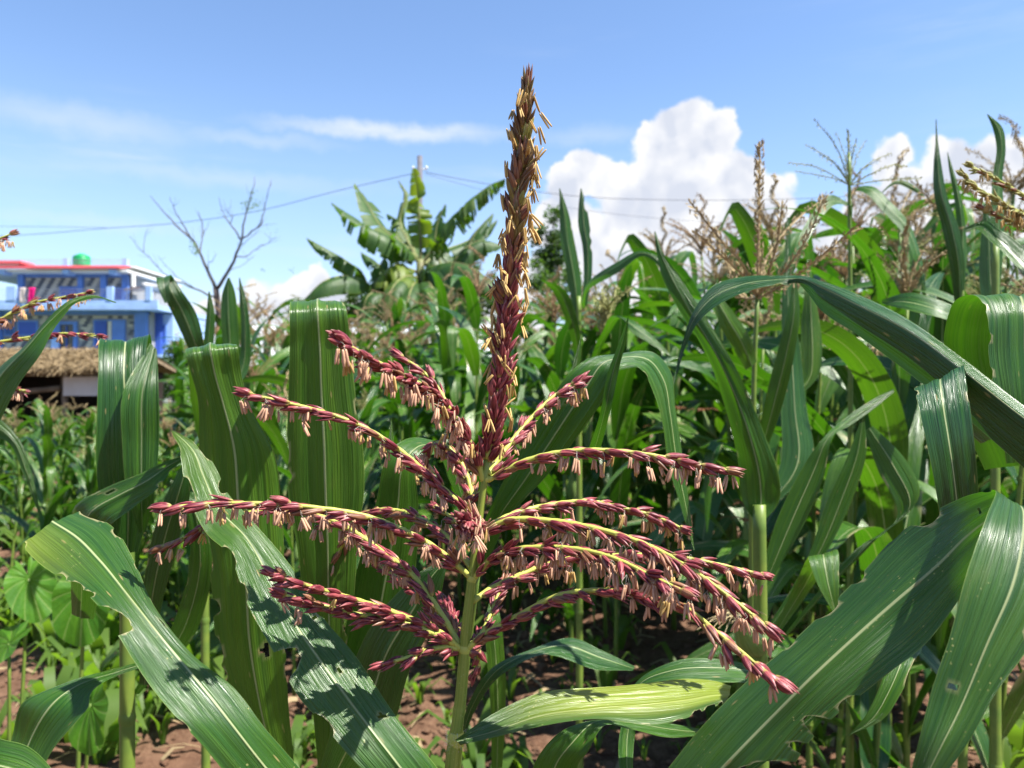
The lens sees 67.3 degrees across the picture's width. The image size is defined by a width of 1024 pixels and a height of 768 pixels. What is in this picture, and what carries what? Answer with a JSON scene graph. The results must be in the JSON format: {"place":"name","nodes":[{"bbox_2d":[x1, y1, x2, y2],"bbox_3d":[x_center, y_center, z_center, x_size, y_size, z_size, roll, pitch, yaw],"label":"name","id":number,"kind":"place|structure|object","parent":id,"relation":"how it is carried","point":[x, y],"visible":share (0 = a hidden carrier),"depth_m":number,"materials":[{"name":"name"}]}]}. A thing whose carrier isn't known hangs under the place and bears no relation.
{"place":"outdoors","nodes":[
{"label":"outdoors","id":0,"kind":"place"},
{"bbox_2d":[0,388,1023,767],"bbox_3d":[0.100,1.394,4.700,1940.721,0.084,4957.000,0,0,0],"label":"soil ground","id":1,"kind":"structure","parent":0,"point":[152,750],"depth_m":3.54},
{"bbox_2d":[0,414,39,544],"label":"maize plant","id":2,"kind":"object","parent":1,"relation":"on","point":[8,468],"visible":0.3,"depth_m":6.61,"materials":[{"name":"green plant"}]},
{"bbox_2d":[0,556,56,740],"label":"taro plant","id":3,"kind":"object","parent":1,"relation":"on","point":[28,596],"visible":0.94,"depth_m":1.70,"materials":[{"name":"green plant"}]},
{"bbox_2d":[0,408,57,562],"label":"maize plant","id":4,"kind":"object","parent":1,"relation":"on","point":[22,483],"visible":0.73,"depth_m":6.01,"materials":[{"name":"green plant"}]},
{"bbox_2d":[0,418,84,568],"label":"maize plant","id":5,"kind":"object","parent":1,"relation":"on","point":[28,508],"visible":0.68,"depth_m":5.21,"materials":[{"name":"green plant"}]},
{"bbox_2d":[1,404,85,514],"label":"maize plant","id":6,"kind":"object","parent":1,"relation":"on","point":[54,455],"visible":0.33,"depth_m":6.67,"materials":[{"name":"green plant"}]},
{"bbox_2d":[0,391,87,537],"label":"maize plant","id":7,"kind":"object","parent":1,"relation":"on","point":[44,485],"visible":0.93,"depth_m":4.64,"materials":[{"name":"green plant"}]},
{"bbox_2d":[4,416,85,520],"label":"maize plant","id":8,"kind":"object","parent":1,"relation":"on","point":[69,508],"visible":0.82,"depth_m":5.97,"materials":[{"name":"green plant"}]},
{"bbox_2d":[0,229,115,515],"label":"maize plant","id":9,"kind":"object","parent":1,"relation":"on","point":[16,367],"visible":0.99,"depth_m":0.84,"materials":[{"name":"green plant"}]},
{"bbox_2d":[37,413,95,513],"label":"maize plant","id":10,"kind":"object","parent":1,"relation":"on","point":[73,479],"visible":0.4,"depth_m":6.56,"materials":[{"name":"green plant"}]},
{"bbox_2d":[0,663,137,767],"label":"maize plant","id":11,"kind":"object","parent":1,"relation":"on","point":[46,720],"visible":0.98,"depth_m":0.59,"materials":[{"name":"green plant"}]},
{"bbox_2d":[57,435,96,497],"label":"maize plant","id":12,"kind":"object","parent":1,"relation":"on","point":[86,475],"visible":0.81,"depth_m":4.51,"materials":[{"name":"green plant"}]},
{"bbox_2d":[52,576,109,767],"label":"taro plant","id":13,"kind":"object","parent":1,"relation":"on","point":[86,734],"visible":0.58,"depth_m":1.48,"materials":[{"name":"green plant"}]},
{"bbox_2d":[76,403,97,492],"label":"maize plant","id":14,"kind":"object","parent":1,"relation":"on","point":[91,421],"visible":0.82,"depth_m":5.33,"materials":[{"name":"green plant"}]},
{"bbox_2d":[0,344,175,429],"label":"thatched shed","id":15,"kind":"structure","parent":1,"relation":"on","point":[67,374],"depth_m":20.81,"materials":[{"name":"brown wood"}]},
{"bbox_2d":[0,258,205,402],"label":"blue house","id":16,"kind":"structure","parent":1,"relation":"on","point":[139,314],"depth_m":55.30,"materials":[{"name":"paint"}]},
{"bbox_2d":[17,321,37,335],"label":"window","id":17,"kind":"structure","parent":16,"relation":"in","point":[25,328],"depth_m":55.23,"materials":[{"name":"glass"}]},
{"bbox_2d":[51,321,77,349],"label":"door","id":18,"kind":"structure","parent":16,"relation":"in","point":[60,328],"depth_m":55.16,"materials":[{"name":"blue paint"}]},
{"bbox_2d":[93,320,125,346],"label":"window","id":19,"kind":"structure","parent":16,"relation":"in","point":[114,329],"depth_m":55.23,"materials":[{"name":"glass"}]},
{"bbox_2d":[71,334,211,767],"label":"maize plant","id":20,"kind":"object","parent":1,"relation":"on","point":[130,474],"visible":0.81,"depth_m":0.78,"materials":[{"name":"green plant"}]},
{"bbox_2d":[142,421,192,608],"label":"maize plant","id":21,"kind":"object","parent":1,"relation":"on","point":[181,534],"visible":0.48,"depth_m":4.60,"materials":[{"name":"green plant"}]},
{"bbox_2d":[160,338,187,410],"bbox_3d":[-17.655,-0.471,40.031,3.013,3.965,2.143,0,0,20],"label":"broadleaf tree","id":22,"kind":"object","parent":1,"relation":"on","point":[168,351],"visible":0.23,"depth_m":39.78,"materials":[{"name":"green plant"}]},
{"bbox_2d":[169,332,192,434],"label":"maize plant","id":23,"kind":"object","parent":1,"relation":"on","point":[180,354],"visible":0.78,"depth_m":8.20,"materials":[{"name":"green plant"}]},
{"bbox_2d":[172,425,211,599],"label":"maize plant","id":24,"kind":"object","parent":1,"relation":"on","point":[184,563],"visible":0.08,"depth_m":3.97,"materials":[{"name":"green plant"}]},
{"bbox_2d":[156,275,250,767],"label":"maize plant","id":25,"kind":"object","parent":1,"relation":"on","point":[175,299],"visible":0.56,"depth_m":1.65,"materials":[{"name":"green plant"}]},
{"bbox_2d":[153,305,268,443],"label":"maize plant","id":26,"kind":"object","parent":1,"relation":"on","point":[218,332],"visible":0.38,"depth_m":6.54,"materials":[{"name":"green plant"}]},
{"bbox_2d":[130,177,293,328],"bbox_3d":[-7.714,-1.741,19.250,4.984,6.492,1.364,0,0,13],"label":"bare tree","id":27,"kind":"object","parent":1,"relation":"on","point":[216,296],"visible":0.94,"depth_m":18.95,"materials":[{"name":"grey plant"}]},
{"bbox_2d":[155,345,295,650],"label":"maize plant","id":28,"kind":"object","parent":1,"relation":"on","point":[260,389],"visible":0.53,"depth_m":4.10,"materials":[{"name":"green plant"}]},
{"bbox_2d":[178,283,309,496],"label":"maize plant","id":29,"kind":"object","parent":1,"relation":"on","point":[280,355],"visible":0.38,"depth_m":4.22,"materials":[{"name":"green plant"}]},
{"bbox_2d":[170,370,346,701],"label":"maize plant","id":30,"kind":"object","parent":1,"relation":"on","point":[272,431],"visible":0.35,"depth_m":3.28,"materials":[{"name":"green plant"}]},
{"bbox_2d":[160,305,382,551],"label":"maize plant","id":31,"kind":"object","parent":1,"relation":"on","point":[262,356],"visible":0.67,"depth_m":4.67,"materials":[{"name":"green plant"}]},
{"bbox_2d":[263,314,289,488],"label":"maize plant","id":32,"kind":"object","parent":1,"relation":"on","point":[283,342],"visible":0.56,"depth_m":5.89,"materials":[{"name":"green plant"}]},
{"bbox_2d":[261,366,298,573],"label":"maize plant","id":33,"kind":"object","parent":1,"relation":"on","point":[283,480],"visible":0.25,"depth_m":3.65,"materials":[{"name":"green plant"}]},
{"bbox_2d":[243,324,398,565],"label":"maize plant","id":34,"kind":"object","parent":1,"relation":"on","point":[279,381],"visible":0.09,"depth_m":3.62,"materials":[{"name":"green plant"}]},
{"bbox_2d":[185,298,462,767],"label":"maize plant","id":35,"kind":"object","parent":1,"relation":"on","point":[326,465],"visible":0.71,"depth_m":0.62,"materials":[{"name":"green plant"}]},
{"bbox_2d":[305,238,389,347],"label":"banana plant","id":36,"kind":"object","parent":1,"relation":"on","point":[349,282],"visible":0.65,"depth_m":12.61,"materials":[{"name":"green plant"}]},
{"bbox_2d":[245,305,455,622],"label":"maize plant","id":37,"kind":"object","parent":1,"relation":"on","point":[422,499],"visible":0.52,"depth_m":4.06,"materials":[{"name":"green plant"}]},
{"bbox_2d":[272,376,447,577],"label":"maize plant","id":38,"kind":"object","parent":1,"relation":"on","point":[386,406],"visible":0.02,"depth_m":4.12,"materials":[{"name":"green plant"}]},
{"bbox_2d":[340,293,385,347],"bbox_3d":[-4.418,-0.819,24.079,3.090,4.644,1.933,0,0,24],"label":"broadleaf tree","id":39,"kind":"object","parent":1,"relation":"on","point":[351,300],"visible":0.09,"depth_m":23.73,"materials":[{"name":"green plant"}]},
{"bbox_2d":[355,383,403,576],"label":"maize plant","id":40,"kind":"object","parent":1,"relation":"on","point":[372,396],"visible":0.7,"depth_m":3.85,"materials":[{"name":"green plant"}]},
{"bbox_2d":[344,289,430,473],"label":"maize plant","id":41,"kind":"object","parent":1,"relation":"on","point":[387,317],"visible":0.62,"depth_m":6.84,"materials":[{"name":"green plant"}]},
{"bbox_2d":[356,234,419,319],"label":"banana plant","id":42,"kind":"object","parent":1,"relation":"on","point":[374,274],"visible":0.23,"depth_m":12.59,"materials":[{"name":"green plant"}]},
{"bbox_2d":[360,312,429,495],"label":"maize plant","id":43,"kind":"object","parent":1,"relation":"on","point":[410,339],"visible":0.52,"depth_m":5.91,"materials":[{"name":"green plant"}]},
{"bbox_2d":[356,333,438,533],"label":"maize plant","id":44,"kind":"object","parent":1,"relation":"on","point":[372,502],"visible":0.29,"depth_m":5.23,"materials":[{"name":"green plant"}]},
{"bbox_2d":[371,322,434,566],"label":"maize plant","id":45,"kind":"object","parent":1,"relation":"on","point":[397,400],"visible":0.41,"depth_m":4.67,"materials":[{"name":"green plant"}]},
{"bbox_2d":[379,290,431,478],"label":"maize plant","id":46,"kind":"object","parent":1,"relation":"on","point":[398,313],"visible":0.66,"depth_m":6.14,"materials":[{"name":"green plant"}]},
{"bbox_2d":[377,317,439,512],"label":"maize plant","id":47,"kind":"object","parent":1,"relation":"on","point":[420,361],"visible":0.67,"depth_m":5.83,"materials":[{"name":"green plant"}]},
{"bbox_2d":[25,64,799,767],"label":"maize plant","id":48,"kind":"object","parent":1,"relation":"on","point":[211,708],"visible":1,"depth_m":0.48,"materials":[{"name":"green plant"}]},
{"bbox_2d":[355,312,480,509],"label":"maize plant","id":49,"kind":"object","parent":1,"relation":"on","point":[420,423],"visible":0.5,"depth_m":4.80,"materials":[{"name":"green plant"}]},
{"bbox_2d":[398,354,437,571],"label":"maize plant","id":50,"kind":"object","parent":1,"relation":"on","point":[407,418],"visible":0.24,"depth_m":3.98,"materials":[{"name":"green plant"}]},
{"bbox_2d":[332,168,505,332],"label":"banana plant","id":51,"kind":"object","parent":1,"relation":"on","point":[385,242],"visible":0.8,"depth_m":12.71,"materials":[{"name":"green plant"}]},
{"bbox_2d":[413,284,458,560],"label":"maize plant","id":52,"kind":"object","parent":1,"relation":"on","point":[431,327],"visible":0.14,"depth_m":5.86,"materials":[{"name":"green plant"}]},
{"bbox_2d":[419,301,487,576],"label":"maize plant","id":53,"kind":"object","parent":1,"relation":"on","point":[459,361],"visible":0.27,"depth_m":5.21,"materials":[{"name":"green plant"}]},
{"bbox_2d":[389,263,523,608],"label":"maize plant","id":54,"kind":"object","parent":1,"relation":"on","point":[450,381],"visible":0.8,"depth_m":4.72,"materials":[{"name":"green plant"}]},
{"bbox_2d":[417,204,500,324],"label":"banana plant","id":55,"kind":"object","parent":1,"relation":"on","point":[468,256],"visible":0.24,"depth_m":13.15,"materials":[{"name":"green plant"}]},
{"bbox_2d":[403,246,572,626],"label":"maize plant","id":56,"kind":"object","parent":1,"relation":"on","point":[475,396],"visible":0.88,"depth_m":4.10,"materials":[{"name":"green plant"}]},
{"bbox_2d":[0,527,984,767],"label":"soil clods","id":57,"kind":"object","parent":1,"relation":"on","point":[425,705],"visible":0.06,"depth_m":3.58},
{"bbox_2d":[422,323,568,591],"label":"maize plant","id":58,"kind":"object","parent":1,"relation":"on","point":[533,339],"visible":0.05,"depth_m":5.20,"materials":[{"name":"green plant"}]},
{"bbox_2d":[452,335,543,613],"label":"maize plant","id":59,"kind":"object","parent":1,"relation":"on","point":[533,534],"visible":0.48,"depth_m":4.68,"materials":[{"name":"green plant"}]},
{"bbox_2d":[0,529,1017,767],"bbox_3d":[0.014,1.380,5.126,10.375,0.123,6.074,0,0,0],"label":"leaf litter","id":60,"kind":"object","parent":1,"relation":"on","point":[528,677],"visible":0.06,"depth_m":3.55,"materials":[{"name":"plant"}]},
{"bbox_2d":[0,431,1023,767],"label":"weeds","id":61,"kind":"object","parent":1,"relation":"on","point":[102,653],"visible":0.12,"depth_m":3.26,"materials":[{"name":"green plant"}]},
{"bbox_2d":[475,294,582,559],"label":"maize plant","id":62,"kind":"object","parent":1,"relation":"on","point":[529,402],"visible":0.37,"depth_m":5.63,"materials":[{"name":"green plant"}]},
{"bbox_2d":[467,266,617,677],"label":"maize plant","id":63,"kind":"object","parent":1,"relation":"on","point":[550,381],"visible":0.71,"depth_m":3.54,"materials":[{"name":"green plant"}]},
{"bbox_2d":[522,204,583,327],"bbox_3d":[1.386,-2.277,25.503,2.255,7.561,2.833,0,0,0],"label":"broadleaf tree","id":64,"kind":"object","parent":1,"relation":"on","point":[548,255],"visible":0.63,"depth_m":25.66,"materials":[{"name":"green plant"}]},
{"bbox_2d":[460,317,693,767],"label":"maize plant","id":65,"kind":"object","parent":1,"relation":"on","point":[563,428],"visible":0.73,"depth_m":0.67,"materials":[{"name":"green plant"}]},
{"bbox_2d":[559,286,610,638],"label":"maize plant","id":66,"kind":"object","parent":1,"relation":"on","point":[598,488],"visible":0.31,"depth_m":4.12,"materials":[{"name":"green plant"}]},
{"bbox_2d":[483,287,696,637],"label":"maize plant","id":67,"kind":"object","parent":1,"relation":"on","point":[590,340],"visible":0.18,"depth_m":4.09,"materials":[{"name":"green plant"}]},
{"bbox_2d":[536,188,669,767],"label":"maize plant","id":68,"kind":"object","parent":1,"relation":"on","point":[571,308],"visible":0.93,"depth_m":2.19,"materials":[{"name":"green plant"}]},
{"bbox_2d":[555,249,708,680],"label":"maize plant","id":69,"kind":"object","parent":1,"relation":"on","point":[620,430],"visible":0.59,"depth_m":3.49,"materials":[{"name":"green plant"}]},
{"bbox_2d":[536,206,730,630],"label":"maize plant","id":70,"kind":"object","parent":1,"relation":"on","point":[649,265],"visible":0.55,"depth_m":4.29,"materials":[{"name":"green plant"}]},
{"bbox_2d":[582,313,686,608],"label":"maize plant","id":71,"kind":"object","parent":1,"relation":"on","point":[645,490],"visible":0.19,"depth_m":4.81,"materials":[{"name":"green plant"}]},
{"bbox_2d":[570,247,703,568],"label":"maize plant","id":72,"kind":"object","parent":1,"relation":"on","point":[646,316],"visible":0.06,"depth_m":5.26,"materials":[{"name":"green plant"}]},
{"bbox_2d":[589,281,725,612],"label":"maize plant","id":73,"kind":"object","parent":1,"relation":"on","point":[662,493],"visible":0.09,"depth_m":4.67,"materials":[{"name":"green plant"}]},
{"bbox_2d":[535,192,847,608],"bbox_3d":[1.029,0.191,4.169,1.725,2.452,0.803,0,0,-11],"label":"maize plant","id":74,"kind":"object","parent":1,"relation":"on","point":[684,276],"visible":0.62,"depth_m":4.15,"materials":[{"name":"green plant"}]},
{"bbox_2d":[587,226,840,662],"bbox_3d":[1.121,0.325,3.752,1.488,2.202,0.636,0,0,10],"label":"maize plant","id":75,"kind":"object","parent":1,"relation":"on","point":[683,439],"visible":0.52,"depth_m":3.77,"materials":[{"name":"green plant"}]},
{"bbox_2d":[652,219,779,515],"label":"maize plant","id":76,"kind":"object","parent":1,"relation":"on","point":[697,375],"visible":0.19,"depth_m":5.03,"materials":[{"name":"green plant"}]},
{"bbox_2d":[593,265,860,767],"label":"maize plant","id":77,"kind":"object","parent":1,"relation":"on","point":[675,515],"visible":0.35,"depth_m":2.54,"materials":[{"name":"green plant"}]},
{"bbox_2d":[620,173,846,658],"bbox_3d":[1.053,0.268,3.253,1.441,2.338,0.533,0,0,-27],"label":"maize plant","id":78,"kind":"object","parent":1,"relation":"on","point":[743,220],"visible":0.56,"depth_m":3.11,"materials":[{"name":"green plant"}]},
{"bbox_2d":[694,231,780,538],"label":"maize plant","id":79,"kind":"object","parent":1,"relation":"on","point":[720,420],"visible":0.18,"depth_m":5.08,"materials":[{"name":"green plant"}]},
{"bbox_2d":[611,285,925,661],"bbox_3d":[0.917,0.506,2.836,1.247,1.830,0.529,0,0,38],"label":"maize plant","id":80,"kind":"object","parent":1,"relation":"on","point":[731,498],"visible":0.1,"depth_m":2.90,"materials":[{"name":"green plant"}]},
{"bbox_2d":[686,139,864,766],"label":"maize plant","id":81,"kind":"object","parent":1,"relation":"on","point":[795,374],"visible":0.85,"depth_m":1.45,"materials":[{"name":"green plant"}]},
{"bbox_2d":[669,309,886,744],"bbox_3d":[1.168,0.506,2.979,1.246,1.853,0.528,0,0,-13],"label":"maize plant","id":82,"kind":"object","parent":1,"relation":"on","point":[725,522],"visible":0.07,"depth_m":2.98,"materials":[{"name":"green plant"}]},
{"bbox_2d":[533,490,1023,767],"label":"maize plant","id":83,"kind":"object","parent":1,"relation":"on","point":[885,618],"visible":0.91,"depth_m":0.46,"materials":[{"name":"green plant"}]},
{"bbox_2d":[703,210,869,535],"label":"maize plant","id":84,"kind":"object","parent":1,"relation":"on","point":[741,248],"visible":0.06,"depth_m":4.57,"materials":[{"name":"green plant"}]},
{"bbox_2d":[717,239,856,611],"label":"maize plant","id":85,"kind":"object","parent":1,"relation":"on","point":[841,272],"visible":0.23,"depth_m":3.81,"materials":[{"name":"green plant"}]},
{"bbox_2d":[655,231,919,767],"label":"maize plant","id":86,"kind":"object","parent":1,"relation":"on","point":[759,481],"visible":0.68,"depth_m":1.00,"materials":[{"name":"green plant"}]},
{"bbox_2d":[666,246,924,767],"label":"maize plant","id":87,"kind":"object","parent":1,"relation":"on","point":[825,391],"visible":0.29,"depth_m":2.43,"materials":[{"name":"green plant"}]},
{"bbox_2d":[764,257,845,635],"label":"maize plant","id":88,"kind":"object","parent":1,"relation":"on","point":[841,401],"visible":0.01,"depth_m":3.97,"materials":[{"name":"green plant"}]},
{"bbox_2d":[685,179,968,767],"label":"maize plant","id":89,"kind":"object","parent":1,"relation":"on","point":[895,419],"visible":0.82,"depth_m":1.80,"materials":[{"name":"green plant"}]},
{"bbox_2d":[675,166,984,567],"bbox_3d":[1.505,0.218,3.469,1.703,2.425,0.834,0,0,19],"label":"maize plant","id":90,"kind":"object","parent":1,"relation":"on","point":[887,224],"visible":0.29,"depth_m":3.48,"materials":[{"name":"green plant"}]},
{"bbox_2d":[670,208,1022,767],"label":"maize plant","id":91,"kind":"object","parent":1,"relation":"on","point":[772,344],"visible":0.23,"depth_m":2.25,"materials":[{"name":"green plant"}]},
{"bbox_2d":[673,275,1023,513],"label":"maize plant","id":92,"kind":"object","parent":1,"relation":"on","point":[968,374],"visible":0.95,"depth_m":0.56,"materials":[{"name":"green plant"}]},
{"bbox_2d":[787,119,926,767],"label":"maize plant","id":93,"kind":"object","parent":1,"relation":"on","point":[892,212],"visible":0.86,"depth_m":1.99,"materials":[{"name":"green plant"}]},
{"bbox_2d":[714,292,1006,767],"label":"maize plant","id":94,"kind":"object","parent":1,"relation":"on","point":[788,569],"visible":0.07,"depth_m":2.21,"materials":[{"name":"green plant"}]},
{"bbox_2d":[737,147,1023,715],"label":"maize plant","id":95,"kind":"object","parent":1,"relation":"on","point":[842,218],"visible":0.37,"depth_m":3.15,"materials":[{"name":"green plant"}]},
{"bbox_2d":[752,191,1012,562],"bbox_3d":[1.863,0.244,3.730,0.494,2.388,1.521,0,0,-41],"label":"maize plant","id":96,"kind":"object","parent":1,"relation":"on","point":[1003,491],"visible":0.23,"depth_m":3.76,"materials":[{"name":"green plant"}]},
{"bbox_2d":[767,266,1023,767],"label":"maize plant","id":97,"kind":"object","parent":1,"relation":"on","point":[1012,707],"visible":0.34,"depth_m":1.76,"materials":[{"name":"green plant"}]},
{"bbox_2d":[770,193,1023,563],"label":"maize plant","id":98,"kind":"object","parent":1,"relation":"on","point":[810,396],"visible":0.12,"depth_m":3.90,"materials":[{"name":"green plant"}]},
{"bbox_2d":[792,233,1023,736],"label":"maize plant","id":99,"kind":"object","parent":1,"relation":"on","point":[932,648],"visible":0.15,"depth_m":2.54,"materials":[{"name":"green plant"}]},
{"bbox_2d":[812,114,1023,292],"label":"maize plant","id":100,"kind":"object","parent":1,"relation":"on","point":[894,234],"visible":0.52,"depth_m":3.16,"materials":[{"name":"green plant"}]},
{"bbox_2d":[842,193,1018,696],"bbox_3d":[1.459,0.376,2.622,0.674,2.059,1.502,1,4,27],"label":"maize plant","id":101,"kind":"object","parent":1,"relation":"on","point":[937,328],"visible":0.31,"depth_m":2.47,"materials":[{"name":"green plant"}]},
{"bbox_2d":[882,114,1005,767],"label":"maize plant","id":102,"kind":"object","parent":1,"relation":"on","point":[921,303],"visible":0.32,"depth_m":1.31,"materials":[{"name":"green plant"}]},
{"bbox_2d":[933,121,1000,767],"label":"maize plant","id":103,"kind":"object","parent":1,"relation":"on","point":[955,239],"visible":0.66,"depth_m":1.62,"materials":[{"name":"green plant"}]},
{"bbox_2d":[936,461,1023,719],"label":"maize plant","id":104,"kind":"object","parent":1,"relation":"on","point":[940,633],"visible":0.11,"depth_m":2.23,"materials":[{"name":"green plant"}]},
{"bbox_2d":[955,160,1023,274],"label":"maize plant","id":105,"kind":"object","parent":1,"relation":"on","point":[1010,248],"visible":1,"depth_m":0.85,"materials":[{"name":"green plant"}]},
{"bbox_2d":[0,0,1023,379],"label":"sky","id":106,"kind":"structure","parent":0,"point":[108,107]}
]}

